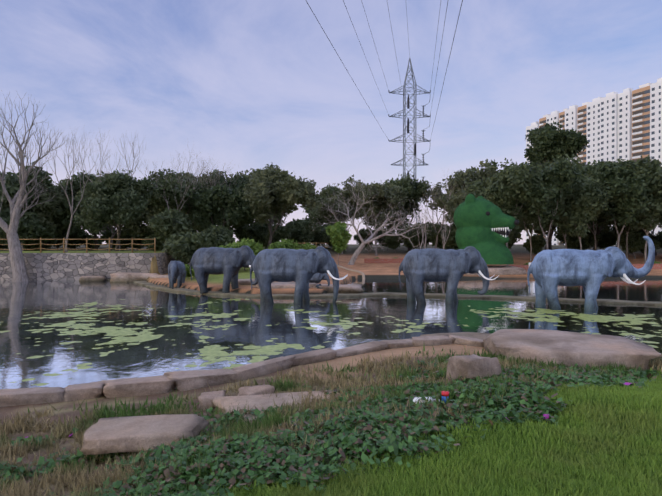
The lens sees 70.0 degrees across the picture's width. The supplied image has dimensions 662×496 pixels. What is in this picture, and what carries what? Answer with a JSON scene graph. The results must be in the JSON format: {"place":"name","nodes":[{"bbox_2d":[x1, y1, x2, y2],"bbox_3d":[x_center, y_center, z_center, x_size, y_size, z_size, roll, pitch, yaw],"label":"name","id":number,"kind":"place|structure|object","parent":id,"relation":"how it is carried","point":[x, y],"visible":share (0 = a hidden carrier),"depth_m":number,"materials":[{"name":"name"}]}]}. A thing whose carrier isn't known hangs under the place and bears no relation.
{"place":"outdoors","nodes":[
{"label":"outdoors","id":0,"kind":"place"},
{"bbox_2d":[0,278,661,388],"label":"water","id":1,"kind":"structure","parent":0,"point":[60,333],"depth_m":17.43,"materials":[{"name":"liquid"}]},
{"bbox_2d":[79,276,105,281],"bbox_3d":[-18.725,2.455,37.094,1.976,0.491,1.465,0,0,-26],"label":"rock","id":2,"kind":"object","parent":1,"relation":"in","point":[90,278],"visible":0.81,"depth_m":36.60,"materials":[{"name":"stone"}]},
{"bbox_2d":[250,246,347,303],"bbox_3d":[-1.601,1.374,23.455,4.868,2.908,1.667,0,0,1],"label":"elephant","id":3,"kind":"object","parent":1,"relation":"in","point":[300,268],"visible":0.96,"depth_m":22.88},
{"bbox_2d":[314,284,363,292],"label":"rock","id":4,"kind":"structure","parent":1,"relation":"in","point":[353,288],"depth_m":27.03,"materials":[{"name":"stone"}]},
{"bbox_2d":[399,246,497,303],"bbox_3d":[5.769,1.374,23.416,4.808,2.909,1.666,0,0,3],"label":"elephant","id":5,"kind":"object","parent":1,"relation":"in","point":[449,267],"visible":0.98,"depth_m":22.87},
{"bbox_2d":[420,332,489,339],"bbox_3d":[3.653,2.797,13.414,2.690,0.621,1.590,0,0,-9],"label":"edging stone","id":6,"kind":"object","parent":1,"relation":"in","point":[479,335],"visible":0.08,"depth_m":13.69,"materials":[{"name":"stone"}]},
{"bbox_2d":[527,236,654,310],"bbox_3d":[11.470,1.159,20.968,5.186,3.376,1.666,0,0,11],"label":"elephant","id":7,"kind":"object","parent":1,"relation":"in","point":[589,271],"visible":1,"depth_m":20.49},
{"bbox_2d":[0,244,661,495],"bbox_3d":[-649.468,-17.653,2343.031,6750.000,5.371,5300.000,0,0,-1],"label":"ground","id":8,"kind":"structure","parent":0,"point":[520,254],"depth_m":10.79,"materials":[{"name":"soil"}]},
{"bbox_2d":[0,207,40,243],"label":"tree","id":9,"kind":"object","parent":8,"relation":"on","point":[29,215],"visible":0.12,"depth_m":48.34,"materials":[{"name":"green plant"}]},
{"bbox_2d":[0,216,46,250],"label":"tree","id":10,"kind":"object","parent":8,"relation":"on","point":[30,229],"visible":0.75,"depth_m":47.39,"materials":[{"name":"green plant"}]},
{"bbox_2d":[0,161,59,250],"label":"tree","id":11,"kind":"object","parent":8,"relation":"on","point":[11,186],"visible":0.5,"depth_m":50.32,"materials":[{"name":"green plant"}]},
{"bbox_2d":[0,90,68,281],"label":"bare tree","id":12,"kind":"object","parent":8,"relation":"on","point":[19,270],"visible":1,"depth_m":36.56,"materials":[{"name":"grey plant"}]},
{"bbox_2d":[23,223,56,250],"bbox_3d":[-32.622,-0.769,51.545,4.552,4.499,4.288,0,1,-40],"label":"understory","id":13,"kind":"object","parent":8,"relation":"on","point":[51,232],"visible":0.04,"depth_m":51.11,"materials":[{"name":"green plant"}]},
{"bbox_2d":[36,237,56,250],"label":"understory","id":14,"kind":"object","parent":8,"relation":"on","point":[46,247],"visible":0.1,"depth_m":60.04,"materials":[{"name":"green plant"}]},
{"bbox_2d":[29,178,75,250],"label":"tree","id":15,"kind":"object","parent":8,"relation":"on","point":[43,209],"visible":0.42,"depth_m":52.39,"materials":[{"name":"green plant"}]},
{"bbox_2d":[38,125,100,251],"bbox_3d":[-23.484,-5.223,42.531,3.988,11.655,3.929,0,0,25],"label":"bare tree","id":16,"kind":"object","parent":8,"relation":"on","point":[70,224],"visible":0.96,"depth_m":42.66,"materials":[{"name":"grey plant"}]},
{"bbox_2d":[59,226,87,250],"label":"understory","id":17,"kind":"object","parent":8,"relation":"on","point":[75,233],"visible":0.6,"depth_m":66.14,"materials":[{"name":"green plant"}]},
{"bbox_2d":[46,170,105,250],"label":"tree","id":18,"kind":"object","parent":8,"relation":"on","point":[65,212],"visible":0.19,"depth_m":54.41,"materials":[{"name":"green plant"}]},
{"bbox_2d":[80,234,101,250],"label":"understory","id":19,"kind":"object","parent":8,"relation":"on","point":[87,236],"visible":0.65,"depth_m":67.49,"materials":[{"name":"green plant"}]},
{"bbox_2d":[0,252,189,280],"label":"retaining wall","id":20,"kind":"structure","parent":8,"relation":"on","point":[58,266],"depth_m":37.87,"materials":[{"name":"stone"}]},
{"bbox_2d":[0,238,155,252],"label":"wood fence","id":21,"kind":"object","parent":20,"relation":"on","point":[87,243],"visible":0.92,"depth_m":41.16,"materials":[{"name":"wood"}]},
{"bbox_2d":[60,132,143,250],"bbox_3d":[-22.031,-5.766,47.367,8.296,12.669,8.188,0,0,-11],"label":"bare tree","id":22,"kind":"object","parent":8,"relation":"on","point":[132,149],"visible":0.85,"depth_m":47.14,"materials":[{"name":"grey plant"}]},
{"bbox_2d":[73,172,158,250],"bbox_3d":[-24.221,-3.318,54.893,9.955,10.302,7.543,0,0,-24],"label":"tree","id":23,"kind":"object","parent":8,"relation":"on","point":[135,227],"visible":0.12,"depth_m":54.56,"materials":[{"name":"green plant"}]},
{"bbox_2d":[99,229,133,250],"bbox_3d":[-28.212,-0.538,62.340,4.129,4.081,3.889,0,1,-35],"label":"understory","id":24,"kind":"object","parent":8,"relation":"on","point":[106,235],"visible":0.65,"depth_m":61.92,"materials":[{"name":"green plant"}]},
{"bbox_2d":[74,169,159,250],"bbox_3d":[-20.192,-3.512,45.545,7.059,8.272,8.803,0,0,-1],"label":"tree","id":25,"kind":"object","parent":8,"relation":"on","point":[117,198],"visible":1,"depth_m":43.26,"materials":[{"name":"green plant"}]},
{"bbox_2d":[110,272,157,281],"bbox_3d":[-15.113,2.444,36.784,4.069,1.000,2.075,0,0,-6],"label":"rock","id":26,"kind":"object","parent":8,"relation":"on","point":[124,277],"visible":0.56,"depth_m":35.98,"materials":[{"name":"stone"}]},
{"bbox_2d":[127,232,144,250],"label":"understory","id":27,"kind":"object","parent":8,"relation":"on","point":[135,242],"visible":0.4,"depth_m":64.43,"materials":[{"name":"green plant"}]},
{"bbox_2d":[81,414,209,454],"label":"slab","id":28,"kind":"structure","parent":8,"relation":"on","point":[115,434],"depth_m":5.18,"materials":[{"name":"stone"}]},
{"bbox_2d":[143,232,164,250],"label":"understory","id":29,"kind":"object","parent":8,"relation":"on","point":[159,246],"visible":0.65,"depth_m":51.73,"materials":[{"name":"green plant"}]},
{"bbox_2d":[148,208,192,249],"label":"tree","id":30,"kind":"object","parent":8,"relation":"on","point":[166,223],"visible":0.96,"depth_m":42.65,"materials":[{"name":"green plant"}]},
{"bbox_2d":[137,144,207,250],"bbox_3d":[-16.022,-5.196,49.493,7.030,11.662,7.674,0,1,-41],"label":"bare tree","id":31,"kind":"object","parent":8,"relation":"on","point":[179,179],"visible":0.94,"depth_m":50.03,"materials":[{"name":"grey plant"}]},
{"bbox_2d":[145,168,203,184],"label":"tree","id":32,"kind":"object","parent":8,"relation":"on","point":[160,172],"visible":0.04,"depth_m":57.98,"materials":[{"name":"green plant"}]},
{"bbox_2d":[148,174,213,232],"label":"tree","id":33,"kind":"object","parent":8,"relation":"on","point":[170,189],"visible":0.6,"depth_m":51.78,"materials":[{"name":"green plant"}]},
{"bbox_2d":[162,231,214,264],"bbox_3d":[-12.177,0.415,39.970,3.648,3.827,3.872,0,1,30],"label":"shrub","id":34,"kind":"object","parent":8,"relation":"on","point":[181,247],"visible":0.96,"depth_m":39.06,"materials":[{"name":"green plant"}]},
{"bbox_2d":[157,152,247,222],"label":"bare tree","id":35,"kind":"object","parent":8,"relation":"on","point":[204,173],"visible":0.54,"depth_m":51.86,"materials":[{"name":"grey plant"}]},
{"bbox_2d":[198,390,225,410],"bbox_3d":[-1.843,2.373,7.289,0.432,0.250,0.382,0,0,-11],"label":"rock","id":36,"kind":"object","parent":8,"relation":"on","point":[205,399],"visible":0.62,"depth_m":7.14,"materials":[{"name":"stone"}]},
{"bbox_2d":[198,224,235,246],"bbox_3d":[-10.578,0.011,42.239,4.145,4.349,4.400,0,1,-44],"label":"shrub","id":37,"kind":"object","parent":8,"relation":"on","point":[220,234],"visible":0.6,"depth_m":41.27,"materials":[{"name":"green plant"}]},
{"bbox_2d":[188,184,257,229],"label":"tree","id":38,"kind":"object","parent":8,"relation":"on","point":[218,204],"visible":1,"depth_m":49.38,"materials":[{"name":"green plant"}]},
{"bbox_2d":[193,169,253,237],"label":"tree","id":39,"kind":"object","parent":8,"relation":"on","point":[240,181],"visible":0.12,"depth_m":55.62,"materials":[{"name":"green plant"}]},
{"bbox_2d":[190,246,257,293],"bbox_3d":[-6.140,1.240,27.430,4.293,2.767,1.585,0,0,7],"label":"elephant","id":40,"kind":"object","parent":8,"relation":"on","point":[228,263],"visible":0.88,"depth_m":26.91},
{"bbox_2d":[0,334,484,406],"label":"stone kerb","id":41,"kind":"structure","parent":8,"relation":"on","point":[165,382],"depth_m":8.44,"materials":[{"name":"stone"}]},
{"bbox_2d":[225,238,265,269],"bbox_3d":[-6.945,0.681,38.705,3.450,3.015,3.609,0,0,15],"label":"shrub","id":42,"kind":"object","parent":8,"relation":"on","point":[255,247],"visible":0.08,"depth_m":37.85,"materials":[{"name":"green plant"}]},
{"bbox_2d":[233,222,259,242],"bbox_3d":[-10.861,-1.056,60.039,4.930,4.873,4.644,0,0,24],"label":"understory","id":43,"kind":"object","parent":8,"relation":"on","point":[246,233],"visible":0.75,"depth_m":58.53,"materials":[{"name":"green plant"}]},
{"bbox_2d":[238,279,257,284],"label":"rock","id":44,"kind":"structure","parent":8,"relation":"on","point":[244,282],"depth_m":28.97,"materials":[{"name":"stone"}]},
{"bbox_2d":[228,163,292,224],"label":"tree","id":45,"kind":"object","parent":8,"relation":"on","point":[257,172],"visible":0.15,"depth_m":65.06,"materials":[{"name":"green plant"}]},
{"bbox_2d":[254,224,291,248],"bbox_3d":[-7.553,-0.953,59.274,4.423,4.371,4.166,0,1,-42],"label":"understory","id":46,"kind":"object","parent":8,"relation":"on","point":[263,234],"visible":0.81,"depth_m":58.35,"materials":[{"name":"green plant"}]},
{"bbox_2d":[212,390,339,420],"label":"slab","id":47,"kind":"structure","parent":8,"relation":"on","point":[227,403],"depth_m":7.02,"materials":[{"name":"stone"}]},
{"bbox_2d":[237,384,274,395],"bbox_3d":[-1.230,2.395,7.678,0.591,0.264,0.379,0,1,-41],"label":"rock","id":48,"kind":"object","parent":47,"relation":"on","point":[254,390],"visible":0.4,"depth_m":7.63,"materials":[{"name":"stone"}]},
{"bbox_2d":[239,167,322,248],"bbox_3d":[-5.340,-3.739,50.402,8.669,10.518,8.430,0,0,-9],"label":"tree","id":49,"kind":"object","parent":8,"relation":"on","point":[283,192],"visible":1,"depth_m":48.96,"materials":[{"name":"green plant"}]},
{"bbox_2d":[252,282,316,288],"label":"stone block","id":50,"kind":"structure","parent":8,"relation":"on","point":[275,285],"depth_m":27.55,"materials":[{"name":"stone"}]},
{"bbox_2d":[268,238,302,249],"bbox_3d":[-4.211,0.499,43.759,3.163,2.764,3.308,0,0,2],"label":"shrub","id":51,"kind":"object","parent":8,"relation":"on","point":[287,244],"visible":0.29,"depth_m":42.97,"materials":[{"name":"green plant"}]},
{"bbox_2d":[287,222,310,242],"bbox_3d":[-4.369,-1.264,64.088,4.495,4.443,4.234,0,0,25],"label":"understory","id":52,"kind":"object","parent":8,"relation":"on","point":[303,227],"visible":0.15,"depth_m":62.41,"materials":[{"name":"green plant"}]},
{"bbox_2d":[290,229,313,245],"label":"understory","id":53,"kind":"object","parent":8,"relation":"on","point":[305,238],"visible":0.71,"depth_m":62.05,"materials":[{"name":"green plant"}]},
{"bbox_2d":[285,219,321,241],"bbox_3d":[-4.077,-1.487,64.062,4.728,4.961,5.020,0,1,28],"label":"understory","id":54,"kind":"object","parent":8,"relation":"on","point":[316,229],"visible":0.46,"depth_m":63.05,"materials":[{"name":"green plant"}]},
{"bbox_2d":[301,242,316,249],"bbox_3d":[-2.341,0.579,45.860,2.706,2.261,2.588,0,0,18],"label":"shrub","id":55,"kind":"object","parent":8,"relation":"on","point":[306,246],"visible":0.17,"depth_m":45.20,"materials":[{"name":"green plant"}]},
{"bbox_2d":[309,273,329,288],"bbox_3d":[-0.941,1.887,27.652,1.814,1.133,0.718,0,0,14],"label":"elephant statue","id":56,"kind":"object","parent":8,"relation":"on","point":[317,277],"visible":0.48,"depth_m":27.37,"materials":[{"name":"grey"}]},
{"bbox_2d":[311,226,329,245],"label":"understory","id":57,"kind":"object","parent":8,"relation":"on","point":[321,237],"visible":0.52,"depth_m":68.19,"materials":[{"name":"green plant"}]},
{"bbox_2d":[302,183,348,246],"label":"tree","id":58,"kind":"object","parent":8,"relation":"on","point":[331,189],"visible":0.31,"depth_m":101.21,"materials":[{"name":"green plant"}]},
{"bbox_2d":[0,356,661,495],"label":"ground cover plants","id":59,"kind":"object","parent":8,"relation":"on","point":[374,438],"visible":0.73,"depth_m":4.62,"materials":[{"name":"green plant"}]},
{"bbox_2d":[0,345,661,495],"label":"dry grass tufts","id":60,"kind":"object","parent":8,"relation":"on","point":[72,474],"visible":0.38,"depth_m":6.22,"materials":[{"name":"plant"}]},
{"bbox_2d":[315,194,354,223],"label":"tree","id":61,"kind":"object","parent":8,"relation":"on","point":[324,212],"visible":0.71,"depth_m":79.89,"materials":[{"name":"green plant"}]},
{"bbox_2d":[325,221,351,264],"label":"young tree","id":62,"kind":"object","parent":8,"relation":"on","point":[340,235],"visible":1,"depth_m":44.76,"materials":[{"name":"green plant"}]},
{"bbox_2d":[329,199,357,253],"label":"tree","id":63,"kind":"object","parent":8,"relation":"on","point":[340,217],"visible":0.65,"depth_m":68.84,"materials":[{"name":"green plant"}]},
{"bbox_2d":[336,264,364,278],"bbox_3d":[0.773,2.213,40.616,3.722,1.928,15.437,0,0,-19],"label":"pipe","id":64,"kind":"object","parent":8,"relation":"on","point":[359,272],"depth_m":41.91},
{"bbox_2d":[353,227,377,251],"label":"understory","id":65,"kind":"object","parent":8,"relation":"on","point":[362,233],"visible":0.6,"depth_m":72.85,"materials":[{"name":"green plant"}]},
{"bbox_2d":[335,174,406,255],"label":"tree","id":66,"kind":"object","parent":8,"relation":"on","point":[384,196],"visible":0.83,"depth_m":64.54,"materials":[{"name":"green plant"}]},
{"bbox_2d":[309,181,438,264],"bbox_3d":[5.020,-2.787,50.180,13.607,9.930,11.118,0,0,16],"label":"bare tree","id":67,"kind":"object","parent":8,"relation":"on","point":[358,251],"visible":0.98,"depth_m":49.50,"materials":[{"name":"white plant"}]},
{"bbox_2d":[364,258,403,262],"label":"wall","id":68,"kind":"structure","parent":8,"relation":"on","point":[385,260],"depth_m":51.88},
{"bbox_2d":[107,279,661,305],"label":"stone curb","id":69,"kind":"structure","parent":8,"relation":"on","point":[326,295],"depth_m":25.71,"materials":[{"name":"stone"}]},
{"bbox_2d":[168,261,185,288],"bbox_3d":[-9.965,1.684,30.399,1.035,1.807,2.763,0,0,-9],"label":"elephant statue","id":70,"kind":"object","parent":69,"relation":"on","point":[177,271],"visible":0.94,"depth_m":29.93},
{"bbox_2d":[376,227,395,250],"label":"understory","id":71,"kind":"object","parent":8,"relation":"on","point":[382,239],"visible":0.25,"depth_m":75.00,"materials":[{"name":"green plant"}]},
{"bbox_2d":[384,233,400,252],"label":"understory","id":72,"kind":"object","parent":8,"relation":"on","point":[393,242],"visible":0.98,"depth_m":70.44,"materials":[{"name":"green plant"}]},
{"bbox_2d":[374,173,438,250],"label":"tree","id":73,"kind":"object","parent":8,"relation":"on","point":[412,190],"visible":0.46,"depth_m":75.24,"materials":[{"name":"green plant"}]},
{"bbox_2d":[388,58,430,246],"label":"pylon","id":74,"kind":"object","parent":8,"relation":"on","point":[408,103],"visible":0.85,"depth_m":113.29,"materials":[{"name":"silver metal"}]},
{"bbox_2d":[306,0,462,136],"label":"power lines","id":75,"kind":"object","parent":74,"relation":"attached to","point":[395,51],"visible":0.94,"depth_m":59.12,"materials":[{"name":"black"}]},
{"bbox_2d":[396,224,427,249],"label":"understory","id":76,"kind":"object","parent":8,"relation":"on","point":[401,237],"visible":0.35,"depth_m":70.23,"materials":[{"name":"green plant"}]},
{"bbox_2d":[403,232,422,248],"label":"understory","id":77,"kind":"object","parent":8,"relation":"on","point":[414,240],"visible":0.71,"depth_m":69.64,"materials":[{"name":"green plant"}]},
{"bbox_2d":[412,221,434,248],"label":"understory","id":78,"kind":"object","parent":8,"relation":"on","point":[427,241],"visible":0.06,"depth_m":71.91,"materials":[{"name":"green plant"}]},
{"bbox_2d":[198,368,661,495],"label":"lawn grass","id":79,"kind":"structure","parent":8,"relation":"on","point":[625,421],"depth_m":3.89,"materials":[{"name":"plant"}]},
{"bbox_2d":[425,222,448,247],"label":"understory","id":80,"kind":"object","parent":8,"relation":"on","point":[431,234],"visible":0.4,"depth_m":65.60,"materials":[{"name":"green plant"}]},
{"bbox_2d":[419,168,463,248],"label":"tree","id":81,"kind":"object","parent":8,"relation":"on","point":[436,243],"visible":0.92,"depth_m":64.77,"materials":[{"name":"grey plant"}]},
{"bbox_2d":[434,235,452,249],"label":"understory","id":82,"kind":"object","parent":8,"relation":"on","point":[440,245],"visible":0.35,"depth_m":65.36,"materials":[{"name":"green plant"}]},
{"bbox_2d":[441,226,458,249],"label":"understory","id":83,"kind":"object","parent":8,"relation":"on","point":[451,241],"visible":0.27,"depth_m":63.01,"materials":[{"name":"green plant"}]},
{"bbox_2d":[434,185,468,224],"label":"tree","id":84,"kind":"object","parent":8,"relation":"on","point":[454,202],"visible":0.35,"depth_m":61.85,"materials":[{"name":"green plant"}]},
{"bbox_2d":[426,159,496,209],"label":"tree","id":85,"kind":"object","parent":8,"relation":"on","point":[462,177],"visible":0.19,"depth_m":66.19,"materials":[{"name":"green plant"}]},
{"bbox_2d":[446,354,501,381],"bbox_3d":[2.303,2.149,7.502,0.887,0.934,0.568,0,0,-21],"label":"rock","id":86,"kind":"object","parent":8,"relation":"on","point":[473,365],"visible":0.44,"depth_m":7.29,"materials":[{"name":"stone"}]},
{"bbox_2d":[464,177,490,199],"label":"tree","id":87,"kind":"object","parent":8,"relation":"on","point":[475,188],"visible":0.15,"depth_m":53.18,"materials":[{"name":"green plant"}]},
{"bbox_2d":[469,158,518,173],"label":"tree","id":88,"kind":"object","parent":8,"relation":"on","point":[494,163],"visible":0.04,"depth_m":76.29,"materials":[{"name":"green plant"}]},
{"bbox_2d":[464,265,526,274],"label":"bear plinth","id":89,"kind":"structure","parent":8,"relation":"on","point":[503,270],"depth_m":39.88,"materials":[{"name":"stone"}]},
{"bbox_2d":[453,194,518,264],"bbox_3d":[13.814,-1.726,42.785,4.933,6.248,4.822,0,0,-3],"label":"sculpture","id":90,"kind":"object","parent":89,"relation":"on","point":[483,226],"visible":0.81,"depth_m":41.49,"materials":[{"name":"plastic"}]},
{"bbox_2d":[483,161,542,264],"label":"tree","id":91,"kind":"object","parent":8,"relation":"on","point":[505,190],"visible":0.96,"depth_m":45.79,"materials":[{"name":"green plant"}]},
{"bbox_2d":[505,228,522,248],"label":"understory","id":92,"kind":"object","parent":8,"relation":"on","point":[513,238],"visible":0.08,"depth_m":60.90,"materials":[{"name":"green plant"}]},
{"bbox_2d":[515,202,535,260],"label":"tree","id":93,"kind":"object","parent":8,"relation":"on","point":[525,225],"visible":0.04,"depth_m":54.67,"materials":[{"name":"green plant"}]},
{"bbox_2d":[523,236,544,253],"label":"understory","id":94,"kind":"object","parent":8,"relation":"on","point":[537,244],"visible":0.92,"depth_m":60.28,"materials":[{"name":"green plant"}]},
{"bbox_2d":[522,159,585,249],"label":"tree","id":95,"kind":"object","parent":8,"relation":"on","point":[548,199],"visible":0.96,"depth_m":45.18,"materials":[{"name":"green plant"}]},
{"bbox_2d":[524,121,588,249],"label":"tall tree","id":96,"kind":"object","parent":8,"relation":"on","point":[548,141],"visible":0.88,"depth_m":68.56,"materials":[{"name":"green plant"}]},
{"bbox_2d":[549,207,574,248],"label":"tree","id":97,"kind":"object","parent":8,"relation":"on","point":[562,228],"depth_m":54.70,"materials":[{"name":"green plant"}]},
{"bbox_2d":[529,154,596,249],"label":"tree","id":98,"kind":"object","parent":8,"relation":"on","point":[548,163],"depth_m":59.26,"materials":[{"name":"green plant"}]},
{"bbox_2d":[558,233,586,249],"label":"understory","id":99,"kind":"object","parent":8,"relation":"on","point":[570,243],"visible":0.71,"depth_m":61.81,"materials":[{"name":"green plant"}]},
{"bbox_2d":[484,329,661,369],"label":"flat rock","id":100,"kind":"object","parent":8,"relation":"on","point":[574,348],"visible":0.73,"depth_m":10.02,"materials":[{"name":"stone"}]},
{"bbox_2d":[554,227,600,249],"bbox_3d":[32.607,-0.767,62.320,4.920,4.863,4.635,0,1,-29],"label":"understory","id":101,"kind":"object","parent":8,"relation":"on","point":[589,238],"visible":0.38,"depth_m":61.43,"materials":[{"name":"green plant"}]},
{"bbox_2d":[508,264,661,269],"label":"brick planter","id":102,"kind":"object","parent":8,"relation":"on","point":[637,266],"visible":0.22,"depth_m":45.14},
{"bbox_2d":[559,176,613,249],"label":"tree","id":103,"kind":"object","parent":8,"relation":"on","point":[589,198],"visible":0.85,"depth_m":47.47,"materials":[{"name":"green plant"}]},
{"bbox_2d":[526,78,661,244],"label":"apartment block","id":104,"kind":"structure","parent":8,"relation":"on","point":[626,124],"depth_m":243.84,"materials":[{"name":"painted concrete"},{"name":"glass"}]},
{"bbox_2d":[574,163,613,250],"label":"tree","id":105,"kind":"object","parent":8,"relation":"on","point":[599,221],"depth_m":56.15,"materials":[{"name":"green plant"}]},
{"bbox_2d":[598,228,616,247],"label":"understory","id":106,"kind":"object","parent":8,"relation":"on","point":[608,240],"visible":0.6,"depth_m":70.79,"materials":[{"name":"green plant"}]},
{"bbox_2d":[590,215,647,256],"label":"tree","id":107,"kind":"object","parent":8,"relation":"on","point":[607,227],"depth_m":64.40,"materials":[{"name":"green plant"}]},
{"bbox_2d":[582,159,656,247],"bbox_3d":[30.694,-3.865,50.230,6.671,11.819,8.025,0,0,6],"label":"tree","id":108,"kind":"object","parent":8,"relation":"on","point":[627,191],"visible":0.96,"depth_m":48.25,"materials":[{"name":"green plant"}]},
{"bbox_2d":[616,217,636,258],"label":"tree","id":109,"kind":"object","parent":8,"relation":"on","point":[627,229],"depth_m":56.88,"materials":[{"name":"green plant"}]},
{"bbox_2d":[614,229,648,258],"bbox_3d":[38.102,-0.448,59.635,4.280,4.491,4.544,0,0,19],"label":"understory","id":110,"kind":"object","parent":8,"relation":"on","point":[636,240],"visible":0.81,"depth_m":58.93,"materials":[{"name":"green plant"}]},
{"bbox_2d":[612,154,661,263],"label":"tree","id":111,"kind":"object","parent":8,"relation":"on","point":[648,220],"visible":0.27,"depth_m":48.84,"materials":[{"name":"green plant"}]},
{"bbox_2d":[639,237,661,254],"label":"understory","id":112,"kind":"object","parent":8,"relation":"on","point":[657,244],"visible":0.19,"depth_m":59.37,"materials":[{"name":"green plant"}]},
{"bbox_2d":[0,0,661,243],"label":"sky","id":113,"kind":"structure","parent":0,"point":[254,84],"materials":[{"name":"blue"}]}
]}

